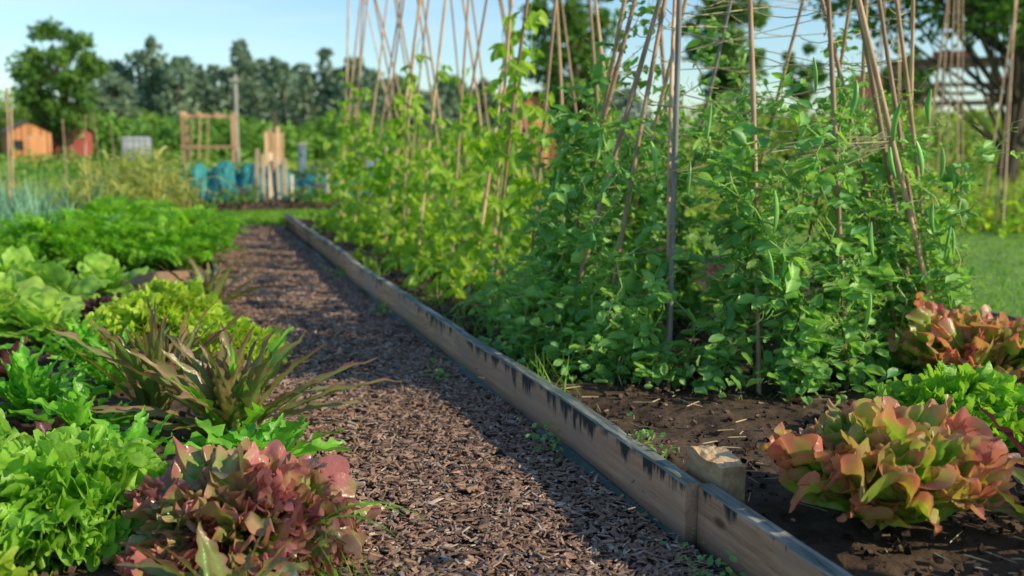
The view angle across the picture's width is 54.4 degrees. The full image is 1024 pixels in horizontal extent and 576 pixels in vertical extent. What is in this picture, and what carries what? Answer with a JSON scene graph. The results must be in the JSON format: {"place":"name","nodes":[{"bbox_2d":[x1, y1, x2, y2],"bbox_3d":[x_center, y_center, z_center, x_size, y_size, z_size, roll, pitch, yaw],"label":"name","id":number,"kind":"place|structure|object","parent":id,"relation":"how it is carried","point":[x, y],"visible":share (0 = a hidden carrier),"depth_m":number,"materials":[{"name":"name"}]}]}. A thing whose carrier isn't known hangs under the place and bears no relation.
{"place":"outdoors","nodes":[
{"label":"outdoors","id":0,"kind":"place"},
{"bbox_2d":[80,292,129,320],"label":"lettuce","id":1,"kind":"object","parent":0,"point":[89,307],"visible":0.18,"depth_m":5.54,"materials":[{"name":"purple plant"}]},
{"bbox_2d":[0,287,236,575],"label":"bed soil","id":2,"kind":"structure","parent":0,"point":[116,397],"depth_m":3.59,"materials":[{"name":"brown soil"}]},
{"bbox_2d":[0,343,12,348],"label":"green oakleaf lettuce","id":3,"kind":"object","parent":2,"relation":"on","point":[7,346],"visible":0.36,"depth_m":4.37,"materials":[{"name":"green plant"}]},
{"bbox_2d":[0,408,33,448],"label":"green frilly lettuce","id":4,"kind":"object","parent":2,"relation":"on","point":[8,433],"visible":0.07,"depth_m":2.96,"materials":[{"name":"green plant"}]},
{"bbox_2d":[0,546,36,575],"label":"green frilly lettuce","id":5,"kind":"object","parent":2,"relation":"on","point":[8,567],"visible":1,"depth_m":1.99,"materials":[{"name":"green plant"}]},
{"bbox_2d":[0,336,58,381],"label":"beetroot plant","id":6,"kind":"object","parent":2,"relation":"on","point":[4,356],"visible":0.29,"depth_m":4.02,"materials":[{"name":"purple plant"}]},
{"bbox_2d":[0,246,70,273],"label":"lettuce","id":7,"kind":"object","parent":2,"relation":"on","point":[20,259],"visible":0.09,"depth_m":6.19,"materials":[{"name":"green plant"}]},
{"bbox_2d":[0,292,83,342],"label":"lettuce","id":8,"kind":"object","parent":2,"relation":"on","point":[34,311],"visible":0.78,"depth_m":4.74,"materials":[{"name":"green plant"}]},
{"bbox_2d":[0,271,84,325],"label":"lettuce","id":9,"kind":"object","parent":2,"relation":"on","point":[12,290],"visible":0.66,"depth_m":5.07,"materials":[{"name":"green plant"}]},
{"bbox_2d":[7,409,88,436],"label":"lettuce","id":10,"kind":"object","parent":2,"relation":"on","point":[45,426],"visible":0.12,"depth_m":3.19,"materials":[{"name":"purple plant"}]},
{"bbox_2d":[8,261,106,301],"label":"lettuce","id":11,"kind":"object","parent":2,"relation":"on","point":[59,278],"visible":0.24,"depth_m":5.56,"materials":[{"name":"green plant"}]},
{"bbox_2d":[20,314,111,365],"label":"green oakleaf lettuce","id":12,"kind":"object","parent":2,"relation":"on","point":[79,330],"visible":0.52,"depth_m":4.41,"materials":[{"name":"green plant"}]},
{"bbox_2d":[0,336,133,421],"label":"green oakleaf lettuce","id":13,"kind":"object","parent":2,"relation":"on","point":[29,377],"visible":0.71,"depth_m":3.54,"materials":[{"name":"green plant"}]},
{"bbox_2d":[8,370,136,430],"bbox_3d":[-1.437,0.398,3.341,0.402,0.222,0.534,-3,8,-18],"label":"green oakleaf lettuce","id":14,"kind":"object","parent":2,"relation":"on","point":[70,406],"visible":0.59,"depth_m":3.27,"materials":[{"name":"green plant"}]},
{"bbox_2d":[0,423,167,575],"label":"green frilly lettuce","id":15,"kind":"object","parent":2,"relation":"on","point":[63,493],"visible":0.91,"depth_m":2.34,"materials":[{"name":"green plant"}]},
{"bbox_2d":[56,324,167,389],"bbox_3d":[-1.643,0.288,4.016,0.496,0.248,0.490,-3,8,-18],"label":"green oakleaf lettuce","id":16,"kind":"object","parent":2,"relation":"on","point":[99,377],"visible":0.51,"depth_m":3.97,"materials":[{"name":"green plant"}]},
{"bbox_2d":[75,252,155,296],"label":"lettuce","id":17,"kind":"object","parent":2,"relation":"on","point":[103,267],"visible":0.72,"depth_m":6.22,"materials":[{"name":"green plant"}]},
{"bbox_2d":[45,296,244,418],"bbox_3d":[-1.309,0.266,3.569,0.679,0.417,0.705,-3,8,-18],"label":"red spiky lettuce","id":18,"kind":"object","parent":2,"relation":"on","point":[151,346],"visible":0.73,"depth_m":3.50,"materials":[{"name":"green plant"}]},
{"bbox_2d":[83,405,216,459],"bbox_3d":[-1.085,0.460,2.951,0.453,0.206,0.394,-3,8,-18],"label":"green oakleaf lettuce","id":19,"kind":"object","parent":2,"relation":"on","point":[138,428],"visible":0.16,"depth_m":2.98,"materials":[{"name":"green plant"}]},
{"bbox_2d":[83,276,237,358],"bbox_3d":[-1.693,0.132,4.793,0.740,0.368,0.745,-3,8,-18],"label":"green frilly lettuce","id":20,"kind":"object","parent":2,"relation":"on","point":[176,301],"visible":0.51,"depth_m":4.64,"materials":[{"name":"green plant"}]},
{"bbox_2d":[116,520,314,575],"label":"purple spiky lettuce","id":21,"kind":"object","parent":2,"relation":"on","point":[210,559],"visible":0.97,"depth_m":2.09,"materials":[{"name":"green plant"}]},
{"bbox_2d":[156,249,276,303],"bbox_3d":[-1.759,-0.040,5.919,0.778,0.365,0.732,2,8,15],"label":"red spiky lettuce","id":22,"kind":"object","parent":2,"relation":"on","point":[209,284],"visible":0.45,"depth_m":5.90,"materials":[{"name":"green plant"}]},
{"bbox_2d":[184,311,292,369],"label":"green frilly lettuce","id":23,"kind":"object","parent":2,"relation":"on","point":[241,327],"visible":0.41,"depth_m":4.38,"materials":[{"name":"green plant"}]},
{"bbox_2d":[101,436,384,575],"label":"red frilly lettuce","id":24,"kind":"object","parent":2,"relation":"on","point":[241,497],"visible":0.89,"depth_m":2.30,"materials":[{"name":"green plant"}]},
{"bbox_2d":[88,323,401,441],"bbox_3d":[-0.935,0.308,3.339,0.841,0.398,0.837,5,10,34],"label":"red spiky lettuce","id":25,"kind":"object","parent":2,"relation":"on","point":[226,390],"visible":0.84,"depth_m":3.30,"materials":[{"name":"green plant"}]},
{"bbox_2d":[154,413,352,456],"bbox_3d":[-0.773,0.454,2.966,0.573,0.214,0.514,5,10,34],"label":"green oakleaf lettuce","id":26,"kind":"object","parent":2,"relation":"on","point":[291,432],"visible":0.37,"depth_m":2.98,"materials":[{"name":"green plant"}]},
{"bbox_2d":[48,256,212,277],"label":"carrot bed soil","id":27,"kind":"structure","parent":0,"point":[159,269],"depth_m":8.12,"materials":[{"name":"brown soil"}]},
{"bbox_2d":[0,166,123,269],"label":"leek plants","id":28,"kind":"object","parent":27,"relation":"on","point":[25,205],"visible":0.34,"depth_m":10.05,"materials":[{"name":"green plant"}]},
{"bbox_2d":[0,194,248,274],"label":"carrot plants","id":29,"kind":"object","parent":27,"relation":"on","point":[138,230],"visible":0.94,"depth_m":7.73,"materials":[{"name":"green plant"}]},
{"bbox_2d":[41,145,226,209],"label":"sweetcorn plants","id":30,"kind":"object","parent":27,"relation":"on","point":[148,186],"visible":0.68,"depth_m":11.78,"materials":[{"name":"green plant"}]},
{"bbox_2d":[14,162,319,232],"bbox_3d":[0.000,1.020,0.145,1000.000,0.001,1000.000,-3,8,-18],"label":"ground","id":31,"kind":"structure","parent":0,"point":[187,195],"depth_m":22.20,"materials":[{"name":"green plant"}]},
{"bbox_2d":[0,105,49,161],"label":"hedge","id":32,"kind":"object","parent":31,"relation":"on","point":[18,116],"visible":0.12,"depth_m":58.50,"materials":[{"name":"green plant"}]},
{"bbox_2d":[0,120,53,165],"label":"orange garden shed","id":33,"kind":"structure","parent":31,"relation":"on","point":[32,136],"depth_m":52.87,"materials":[{"name":"wood"}]},
{"bbox_2d":[14,140,23,149],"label":"window","id":34,"kind":"structure","parent":33,"relation":"in","point":[18,144],"depth_m":52.44,"materials":[{"name":"grey glass"}]},
{"bbox_2d":[28,137,43,163],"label":"door","id":35,"kind":"structure","parent":33,"relation":"in","point":[35,143],"depth_m":52.95,"materials":[{"name":"orange wood"}]},
{"bbox_2d":[4,15,112,161],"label":"broadleaf tree","id":36,"kind":"object","parent":31,"relation":"on","point":[34,73],"visible":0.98,"depth_m":54.59,"materials":[{"name":"green plant"}]},
{"bbox_2d":[6,87,115,207],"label":"bamboo canes","id":37,"kind":"object","parent":31,"relation":"on","point":[11,126],"visible":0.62,"depth_m":13.27,"materials":[{"name":"brown wood"}]},
{"bbox_2d":[51,127,94,161],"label":"red garden shed","id":38,"kind":"structure","parent":31,"relation":"on","point":[77,146],"depth_m":57.52,"materials":[{"name":"wood"}]},
{"bbox_2d":[72,137,85,159],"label":"door","id":39,"kind":"structure","parent":38,"relation":"in","point":[78,145],"depth_m":57.43,"materials":[{"name":"red wood"}]},
{"bbox_2d":[0,86,153,152],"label":"hedge","id":40,"kind":"object","parent":31,"relation":"on","point":[10,103],"depth_m":71.82,"materials":[{"name":"green plant"}]},
{"bbox_2d":[0,160,213,188],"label":"potato rows","id":41,"kind":"object","parent":31,"relation":"on","point":[22,170],"visible":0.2,"depth_m":25.36,"materials":[{"name":"green plant"}]},
{"bbox_2d":[89,74,142,133],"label":"broadleaf tree","id":42,"kind":"object","parent":31,"relation":"on","point":[126,94],"visible":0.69,"depth_m":71.08,"materials":[{"name":"green plant"}]},
{"bbox_2d":[0,145,254,168],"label":"shrubs","id":43,"kind":"object","parent":31,"relation":"on","point":[51,160],"visible":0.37,"depth_m":41.88,"materials":[{"name":"green plant"}]},
{"bbox_2d":[120,136,151,160],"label":"water tank","id":44,"kind":"object","parent":31,"relation":"on","point":[127,142],"visible":0.57,"depth_m":56.93,"materials":[{"name":"white plastic"}]},
{"bbox_2d":[179,111,237,168],"bbox_3d":[-9.770,-4.626,32.236,1.700,2.100,1.200,-1,8,-10],"label":"timber climbing frame","id":45,"kind":"object","parent":31,"relation":"on","point":[232,116],"visible":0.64,"depth_m":31.70,"materials":[{"name":"brown wood"}]},
{"bbox_2d":[81,157,335,194],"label":"cabbage rows","id":46,"kind":"object","parent":31,"relation":"on","point":[305,172],"visible":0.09,"depth_m":22.89,"materials":[{"name":"green plant"}]},
{"bbox_2d":[229,75,239,169],"bbox_3d":[-10.543,-6.253,38.046,0.400,3.701,0.245,-3,8,-18],"label":"utility pole","id":47,"kind":"object","parent":31,"relation":"on","point":[235,95],"visible":0.66,"depth_m":37.91,"materials":[{"name":"grey wood"}]},
{"bbox_2d":[53,106,416,161],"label":"hedge","id":48,"kind":"object","parent":31,"relation":"on","point":[160,132],"visible":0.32,"depth_m":68.61,"materials":[{"name":"green plant"}]},
{"bbox_2d":[264,113,283,171],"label":"wooden compost tower","id":49,"kind":"structure","parent":31,"relation":"on","point":[274,140],"depth_m":32.58,"materials":[{"name":"brown wood"}]},
{"bbox_2d":[87,34,653,136],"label":"distant poplar trees","id":50,"kind":"object","parent":31,"relation":"on","point":[162,90],"visible":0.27,"depth_m":101.70,"materials":[{"name":"green plant"}]},
{"bbox_2d":[295,153,557,198],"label":"vegetable rows","id":51,"kind":"object","parent":31,"relation":"on","point":[319,179],"visible":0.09,"depth_m":19.09,"materials":[{"name":"green plant"}]},
{"bbox_2d":[319,123,718,167],"bbox_3d":[0.791,-6.358,44.836,18.806,2.764,17.136,-3,8,-18],"label":"hedge","id":52,"kind":"object","parent":31,"relation":"on","point":[473,136],"visible":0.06,"depth_m":39.75,"materials":[{"name":"green plant"}]},
{"bbox_2d":[518,0,622,133],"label":"broadleaf tree","id":53,"kind":"object","parent":31,"relation":"on","point":[580,50],"visible":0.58,"depth_m":45.41,"materials":[{"name":"green plant"}]},
{"bbox_2d":[285,213,1016,575],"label":"raised bed edging","id":54,"kind":"object","parent":31,"relation":"on","point":[713,517],"visible":0.56,"depth_m":2.90,"materials":[{"name":"brown wood"}]},
{"bbox_2d":[281,213,1023,575],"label":"raised bed soil","id":55,"kind":"structure","parent":54,"relation":"in","point":[961,543],"depth_m":3.17,"materials":[{"name":"soil"}]},
{"bbox_2d":[339,0,676,301],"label":"bean cane frame","id":56,"kind":"object","parent":55,"relation":"on","point":[555,15],"visible":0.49,"depth_m":7.90,"materials":[{"name":"brown wood"}]},
{"bbox_2d":[309,0,718,315],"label":"climbing bean plants","id":57,"kind":"object","parent":55,"relation":"on","point":[438,230],"visible":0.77,"depth_m":7.39,"materials":[{"name":"green plant"}]},
{"bbox_2d":[450,244,657,384],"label":"pea plants","id":58,"kind":"object","parent":55,"relation":"on","point":[587,362],"visible":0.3,"depth_m":4.06,"materials":[{"name":"green plant"}]},
{"bbox_2d":[687,445,745,503],"bbox_3d":[0.526,0.555,2.584,0.070,0.275,0.165,-3,9,-21],"label":"wooden stake","id":59,"kind":"object","parent":55,"relation":"on","point":[722,468],"visible":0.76,"depth_m":2.53,"materials":[{"name":"brown wood"}]},
{"bbox_2d":[554,0,932,394],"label":"pea wigwam canes","id":60,"kind":"object","parent":55,"relation":"on","point":[868,61],"visible":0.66,"depth_m":4.04,"materials":[{"name":"brown wood"}]},
{"bbox_2d":[470,0,1023,405],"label":"pea plants","id":61,"kind":"object","parent":55,"relation":"on","point":[779,301],"visible":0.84,"depth_m":3.88,"materials":[{"name":"green plant"}]},
{"bbox_2d":[758,394,1023,536],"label":"batavia lettuce","id":62,"kind":"object","parent":55,"relation":"on","point":[880,462],"visible":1,"depth_m":2.29,"materials":[{"name":"red plant"}]},
{"bbox_2d":[873,360,1023,456],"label":"green frilly lettuce","id":63,"kind":"object","parent":55,"relation":"on","point":[999,396],"visible":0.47,"depth_m":3.00,"materials":[{"name":"green plant"}]},
{"bbox_2d":[885,292,1023,383],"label":"batavia lettuce","id":64,"kind":"object","parent":55,"relation":"on","point":[933,334],"visible":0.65,"depth_m":3.63,"materials":[{"name":"red plant"}]},
{"bbox_2d":[978,406,1023,502],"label":"purple spiky lettuce","id":65,"kind":"object","parent":55,"relation":"on","point":[1008,433],"visible":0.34,"depth_m":2.62,"materials":[{"name":"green plant"}]},
{"bbox_2d":[984,466,1023,521],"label":"purple spiky lettuce","id":66,"kind":"object","parent":55,"relation":"on","point":[1006,507],"visible":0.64,"depth_m":2.27,"materials":[{"name":"green plant"}]},
{"bbox_2d":[681,0,772,123],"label":"broadleaf tree","id":67,"kind":"object","parent":31,"relation":"on","point":[729,50],"visible":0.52,"depth_m":46.82,"materials":[{"name":"green plant"}]},
{"bbox_2d":[780,40,829,113],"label":"broadleaf tree","id":68,"kind":"object","parent":31,"relation":"on","point":[808,49],"visible":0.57,"depth_m":57.92,"materials":[{"name":"green plant"}]},
{"bbox_2d":[646,95,1023,171],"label":"hedge","id":69,"kind":"object","parent":31,"relation":"on","point":[986,121],"visible":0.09,"depth_m":35.10,"materials":[{"name":"green plant"}]},
{"bbox_2d":[864,99,924,127],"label":"walls","id":70,"kind":"structure","parent":31,"relation":"on","point":[922,107],"depth_m":107.70,"materials":[{"name":"white tile"}]},
{"bbox_2d":[849,74,926,99],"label":"roof","id":71,"kind":"structure","parent":70,"relation":"on","point":[868,93],"depth_m":109.00,"materials":[{"name":"red tile"}]},
{"bbox_2d":[798,0,1023,187],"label":"broadleaf tree","id":72,"kind":"object","parent":31,"relation":"on","point":[985,28],"visible":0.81,"depth_m":18.51,"materials":[{"name":"green plant"}]},
{"bbox_2d":[881,54,940,110],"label":"broadleaf tree","id":73,"kind":"object","parent":31,"relation":"on","point":[918,77],"visible":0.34,"depth_m":56.03,"materials":[{"name":"green plant"}]},
{"bbox_2d":[891,50,1003,119],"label":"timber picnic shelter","id":74,"kind":"object","parent":31,"relation":"on","point":[967,62],"visible":0.22,"depth_m":40.69,"materials":[{"name":"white wood"}]},
{"bbox_2d":[0,158,338,191],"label":"rough grass","id":75,"kind":"structure","parent":0,"point":[291,164],"depth_m":42.40,"materials":[{"name":"green plant"}]},
{"bbox_2d":[155,196,388,212],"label":"bed soil","id":76,"kind":"structure","parent":0,"point":[272,203],"depth_m":15.87,"materials":[{"name":"brown soil"}]},
{"bbox_2d":[1,173,155,209],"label":"onion plants","id":77,"kind":"object","parent":76,"relation":"on","point":[57,188],"visible":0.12,"depth_m":17.53,"materials":[{"name":"green plant"}]},
{"bbox_2d":[254,149,258,199],"bbox_3d":[-4.445,-1.948,17.335,0.137,0.952,0.064,5,9,29],"label":"wooden plank stake","id":78,"kind":"object","parent":76,"relation":"on","point":[256,170],"visible":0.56,"depth_m":17.31,"materials":[{"name":"brown wood"}]},
{"bbox_2d":[260,154,265,200],"bbox_3d":[-4.282,-1.871,17.147,0.061,0.850,0.031,-4,8,-29],"label":"wooden plank stake","id":79,"kind":"object","parent":76,"relation":"on","point":[263,173],"visible":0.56,"depth_m":17.12,"materials":[{"name":"brown wood"}]},
{"bbox_2d":[199,182,331,204],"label":"marigold plants","id":80,"kind":"object","parent":76,"relation":"on","point":[307,197],"visible":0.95,"depth_m":16.57,"materials":[{"name":"green plant"}]},
{"bbox_2d":[268,153,272,199],"bbox_3d":[-4.219,-1.923,17.410,0.080,0.880,0.030,-3,6,-37],"label":"wooden plank stake","id":81,"kind":"object","parent":76,"relation":"on","point":[270,172],"visible":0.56,"depth_m":17.39,"materials":[{"name":"beige wood"}]},
{"bbox_2d":[275,157,280,199],"bbox_3d":[-4.085,-1.880,17.394,0.050,0.800,0.031,-6,11,-26],"label":"wooden plank stake","id":82,"kind":"object","parent":76,"relation":"on","point":[278,177],"visible":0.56,"depth_m":17.38,"materials":[{"name":"brown wood"}]},
{"bbox_2d":[191,161,377,200],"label":"insect netting tunnel","id":83,"kind":"structure","parent":76,"relation":"on","point":[227,172],"depth_m":18.37,"materials":[{"name":"blue fabric"}]},
{"bbox_2d":[281,159,287,201],"bbox_3d":[-3.909,-1.831,17.120,0.080,0.780,0.030,1,11,2],"label":"wooden plank stake","id":84,"kind":"object","parent":76,"relation":"on","point":[284,174],"visible":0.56,"depth_m":17.09,"materials":[{"name":"beige wood"}]},
{"bbox_2d":[290,175,293,200],"bbox_3d":[-3.846,-1.733,17.424,0.050,0.500,0.031,-6,8,-34],"label":"wooden plank stake","id":85,"kind":"object","parent":76,"relation":"on","point":[291,181],"visible":0.56,"depth_m":17.40,"materials":[{"name":"wood"}]},
{"bbox_2d":[326,169,329,192],"bbox_3d":[-3.176,-1.756,17.231,0.060,0.600,0.030,-2,11,-11],"label":"wooden plank stake","id":86,"kind":"object","parent":76,"relation":"on","point":[328,186],"visible":0.31,"depth_m":17.20,"materials":[{"name":"wood"}]},
{"bbox_2d":[297,143,306,176],"bbox_3d":[-6.118,-3.672,29.086,0.280,1.115,0.370,-3,8,-18],"label":"water standpipe","id":87,"kind":"object","parent":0,"point":[301,155],"visible":0.77,"depth_m":29.02,"materials":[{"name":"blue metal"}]},
{"bbox_2d":[217,206,467,225],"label":"grass verge","id":88,"kind":"object","parent":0,"point":[270,217],"depth_m":13.87,"materials":[{"name":"green plant"}]},
{"bbox_2d":[205,224,730,575],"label":"woodchip path","id":89,"kind":"structure","parent":0,"point":[479,484],"depth_m":3.23,"materials":[{"name":"brown wood"}]},
{"bbox_2d":[121,256,298,575],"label":"bed edging","id":90,"kind":"object","parent":89,"relation":"on","point":[141,280],"visible":0.06,"depth_m":7.05,"materials":[{"name":"brown wood"}]},
{"bbox_2d":[315,501,425,538],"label":"long grass","id":91,"kind":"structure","parent":89,"relation":"on","point":[358,504],"depth_m":2.34,"materials":[{"name":"green plant"}]},
{"bbox_2d":[289,253,579,575],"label":"grass tufts","id":92,"kind":"object","parent":89,"relation":"on","point":[334,572],"visible":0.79,"depth_m":3.98,"materials":[{"name":"green plant"}]},
{"bbox_2d":[280,225,728,575],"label":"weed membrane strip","id":93,"kind":"object","parent":89,"relation":"on","point":[567,452],"visible":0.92,"depth_m":3.23,"materials":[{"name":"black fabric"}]},
{"bbox_2d":[373,301,746,575],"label":"path weeds","id":94,"kind":"object","parent":89,"relation":"on","point":[710,560],"visible":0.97,"depth_m":2.85,"materials":[{"name":"green plant"}]},
{"bbox_2d":[0,0,1009,132],"label":"sky","id":95,"kind":"structure","parent":0,"point":[291,31],"materials":[{"name":"blue"}]},
{"bbox_2d":[415,164,677,205],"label":"rough grass","id":96,"kind":"structure","parent":0,"point":[490,191],"depth_m":18.52,"materials":[{"name":"green plant"}]},
{"bbox_2d":[429,192,1023,317],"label":"lawn","id":97,"kind":"structure","parent":0,"point":[1000,264],"depth_m":8.76,"materials":[{"name":"green plant"}]},
{"bbox_2d":[345,154,391,173],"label":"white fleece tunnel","id":98,"kind":"structure","parent":97,"relation":"on","point":[371,163],"depth_m":23.31,"materials":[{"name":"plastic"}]},
{"bbox_2d":[509,91,558,169],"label":"orange garden shed","id":99,"kind":"structure","parent":97,"relation":"on","point":[533,100],"depth_m":32.87,"materials":[{"name":"wood"}]},
{"bbox_2d":[533,122,546,169],"bbox_3d":[0.922,-4.591,32.955,0.476,1.797,0.040,0,8,-3],"label":"door","id":100,"kind":"structure","parent":99,"relation":"in","point":[535,123],"depth_m":32.94,"materials":[{"name":"wood"}]},
{"bbox_2d":[573,158,1023,224],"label":"vegetable rows","id":101,"kind":"object","parent":97,"relation":"on","point":[1001,193],"visible":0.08,"depth_m":14.23,"materials":[{"name":"green plant"}]},
{"bbox_2d":[678,165,1023,232],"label":"rough grass","id":102,"kind":"structure","parent":97,"relation":"on","point":[992,220],"depth_m":13.36,"materials":[{"name":"green plant"}]},
{"bbox_2d":[820,0,962,228],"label":"bamboo cane wigwam","id":103,"kind":"object","parent":97,"relation":"on","point":[880,73],"visible":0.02,"depth_m":12.29,"materials":[{"name":"brown plant"}]},
{"bbox_2d":[763,122,1023,183],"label":"shrubs","id":104,"kind":"object","parent":97,"relation":"on","point":[970,158],"visible":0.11,"depth_m":22.80,"materials":[{"name":"green plant"}]},
{"bbox_2d":[921,0,994,228],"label":"bamboo cane wigwam","id":105,"kind":"object","parent":97,"relation":"on","point":[937,77],"visible":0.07,"depth_m":12.60,"materials":[{"name":"brown plant"}]},
{"bbox_2d":[946,0,1023,238],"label":"bamboo cane wigwam","id":106,"kind":"object","parent":97,"relation":"on","point":[1002,232],"visible":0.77,"depth_m":11.49,"materials":[{"name":"brown plant"}]}
]}

